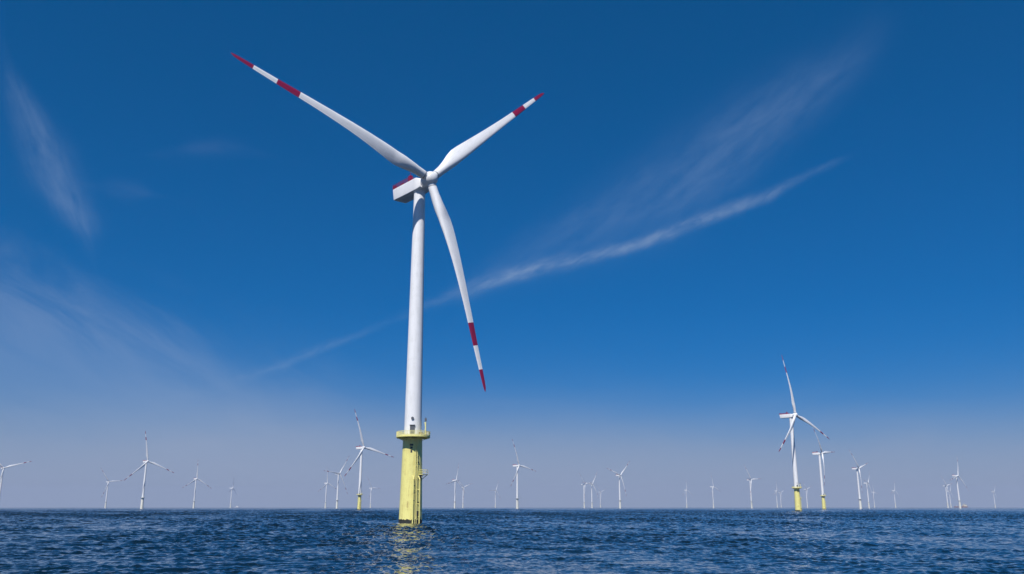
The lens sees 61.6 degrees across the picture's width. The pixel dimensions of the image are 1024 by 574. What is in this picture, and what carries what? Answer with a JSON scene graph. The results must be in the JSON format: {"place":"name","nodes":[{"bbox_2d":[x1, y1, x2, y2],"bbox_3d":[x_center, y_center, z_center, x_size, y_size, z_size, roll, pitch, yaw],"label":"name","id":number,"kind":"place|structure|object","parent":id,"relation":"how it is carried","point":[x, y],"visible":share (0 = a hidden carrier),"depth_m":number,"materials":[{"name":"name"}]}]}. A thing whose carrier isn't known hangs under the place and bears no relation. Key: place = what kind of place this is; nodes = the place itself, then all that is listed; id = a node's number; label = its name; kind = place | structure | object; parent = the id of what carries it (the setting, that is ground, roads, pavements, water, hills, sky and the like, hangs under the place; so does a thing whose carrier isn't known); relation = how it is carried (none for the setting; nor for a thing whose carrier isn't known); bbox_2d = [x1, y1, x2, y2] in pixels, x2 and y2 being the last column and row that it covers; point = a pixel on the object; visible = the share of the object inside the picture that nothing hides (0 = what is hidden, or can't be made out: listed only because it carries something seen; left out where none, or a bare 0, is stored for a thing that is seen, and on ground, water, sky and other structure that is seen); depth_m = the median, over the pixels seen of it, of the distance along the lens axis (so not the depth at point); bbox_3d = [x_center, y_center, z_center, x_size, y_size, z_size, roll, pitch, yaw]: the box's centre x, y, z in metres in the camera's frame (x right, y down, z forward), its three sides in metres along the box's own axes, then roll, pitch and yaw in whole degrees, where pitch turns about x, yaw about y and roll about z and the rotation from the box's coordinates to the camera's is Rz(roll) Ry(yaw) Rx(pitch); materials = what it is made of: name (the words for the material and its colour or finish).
{"place":"outdoors","nodes":[
{"label":"outdoors","id":0,"kind":"place"},
{"bbox_2d":[0,507,1023,573],"bbox_3d":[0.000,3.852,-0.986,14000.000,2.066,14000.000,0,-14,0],"label":"sea","id":1,"kind":"structure","parent":0,"point":[511,540],"depth_m":101.57,"materials":[{"name":"liquid"}]},
{"bbox_2d":[0,461,30,494],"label":"wind turbine","id":2,"kind":"object","parent":1,"relation":"in","point":[1,477],"visible":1,"depth_m":1930.20,"materials":[{"name":"white paint"}]},
{"bbox_2d":[102,470,124,507],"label":"wind turbine","id":3,"kind":"object","parent":1,"relation":"in","point":[108,481],"visible":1,"depth_m":2984.01,"materials":[{"name":"white paint"}]},
{"bbox_2d":[126,431,173,508],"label":"wind turbine","id":4,"kind":"object","parent":1,"relation":"in","point":[145,462],"visible":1,"depth_m":1642.87,"materials":[{"name":"white paint"}]},
{"bbox_2d":[182,467,208,507],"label":"wind turbine","id":5,"kind":"object","parent":1,"relation":"in","point":[195,487],"visible":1,"depth_m":2659.12,"materials":[{"name":"white paint"}]},
{"bbox_2d":[229,482,236,507],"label":"wind turbine","id":6,"kind":"object","parent":1,"relation":"in","point":[231,494],"visible":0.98,"depth_m":3995.16,"materials":[{"name":"white paint"}]},
{"bbox_2d":[320,473,335,507],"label":"wind turbine","id":7,"kind":"object","parent":1,"relation":"in","point":[326,489],"visible":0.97,"depth_m":3166.98,"materials":[{"name":"white paint"}]},
{"bbox_2d":[324,457,348,507],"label":"wind turbine","id":8,"kind":"object","parent":1,"relation":"in","point":[338,483],"visible":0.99,"depth_m":2245.09,"materials":[{"name":"white paint"}]},
{"bbox_2d":[345,409,392,508],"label":"wind turbine","id":9,"kind":"object","parent":1,"relation":"in","point":[359,494],"visible":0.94,"depth_m":1257.94,"materials":[{"name":"white paint"}]},
{"bbox_2d":[231,53,543,523],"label":"wind turbine","id":10,"kind":"object","parent":1,"relation":"in","point":[416,190],"visible":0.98,"depth_m":220.56,"materials":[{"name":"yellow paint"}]},
{"bbox_2d":[447,464,463,507],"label":"wind turbine","id":11,"kind":"object","parent":1,"relation":"in","point":[453,480],"visible":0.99,"depth_m":2817.96,"materials":[{"name":"white paint"}]},
{"bbox_2d":[489,485,500,506],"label":"wind turbine","id":12,"kind":"object","parent":1,"relation":"in","point":[495,495],"visible":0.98,"depth_m":4523.29,"materials":[{"name":"white paint"}]},
{"bbox_2d":[511,440,534,508],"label":"wind turbine","id":13,"kind":"object","parent":1,"relation":"in","point":[516,476],"visible":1,"depth_m":1807.93,"materials":[{"name":"white paint"}]},
{"bbox_2d":[581,478,590,507],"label":"wind turbine","id":14,"kind":"object","parent":1,"relation":"in","point":[584,494],"visible":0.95,"depth_m":3357.10,"materials":[{"name":"white paint"}]},
{"bbox_2d":[583,473,598,507],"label":"wind turbine","id":15,"kind":"object","parent":1,"relation":"in","point":[591,484],"visible":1,"depth_m":3266.54,"materials":[{"name":"white paint"}]},
{"bbox_2d":[607,461,629,507],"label":"wind turbine","id":16,"kind":"object","parent":1,"relation":"in","point":[619,475],"visible":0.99,"depth_m":2367.05,"materials":[{"name":"white paint"}]},
{"bbox_2d":[710,476,720,507],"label":"wind turbine","id":17,"kind":"object","parent":1,"relation":"in","point":[712,492],"visible":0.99,"depth_m":3735.83,"materials":[{"name":"white paint"}]},
{"bbox_2d":[745,467,760,507],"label":"wind turbine","id":18,"kind":"object","parent":1,"relation":"in","point":[750,479],"visible":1,"depth_m":2771.97,"materials":[{"name":"white paint"}]},
{"bbox_2d":[779,357,828,510],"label":"wind turbine","id":19,"kind":"object","parent":1,"relation":"in","point":[796,487],"visible":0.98,"depth_m":808.55,"materials":[{"name":"white paint"}]},
{"bbox_2d":[812,428,831,508],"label":"wind turbine","id":20,"kind":"object","parent":1,"relation":"in","point":[822,495],"visible":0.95,"depth_m":1391.38,"materials":[{"name":"white paint"}]},
{"bbox_2d":[849,450,866,508],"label":"wind turbine","id":21,"kind":"object","parent":1,"relation":"in","point":[860,503],"visible":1,"depth_m":1949.60,"materials":[{"name":"white paint"}]},
{"bbox_2d":[864,479,871,507],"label":"wind turbine","id":22,"kind":"object","parent":1,"relation":"in","point":[867,492],"visible":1,"depth_m":3144.36,"materials":[{"name":"white paint"}]},
{"bbox_2d":[941,476,951,507],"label":"wind turbine","id":23,"kind":"object","parent":1,"relation":"in","point":[947,502],"visible":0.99,"depth_m":3572.91,"materials":[{"name":"white paint"}]},
{"bbox_2d":[950,460,968,507],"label":"wind turbine","id":24,"kind":"object","parent":1,"relation":"in","point":[959,500],"visible":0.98,"depth_m":2394.72,"materials":[{"name":"white paint"}]},
{"bbox_2d":[0,0,1023,506],"label":"sky","id":25,"kind":"structure","parent":0,"point":[696,197],"materials":[{"name":"blue"}]}
]}

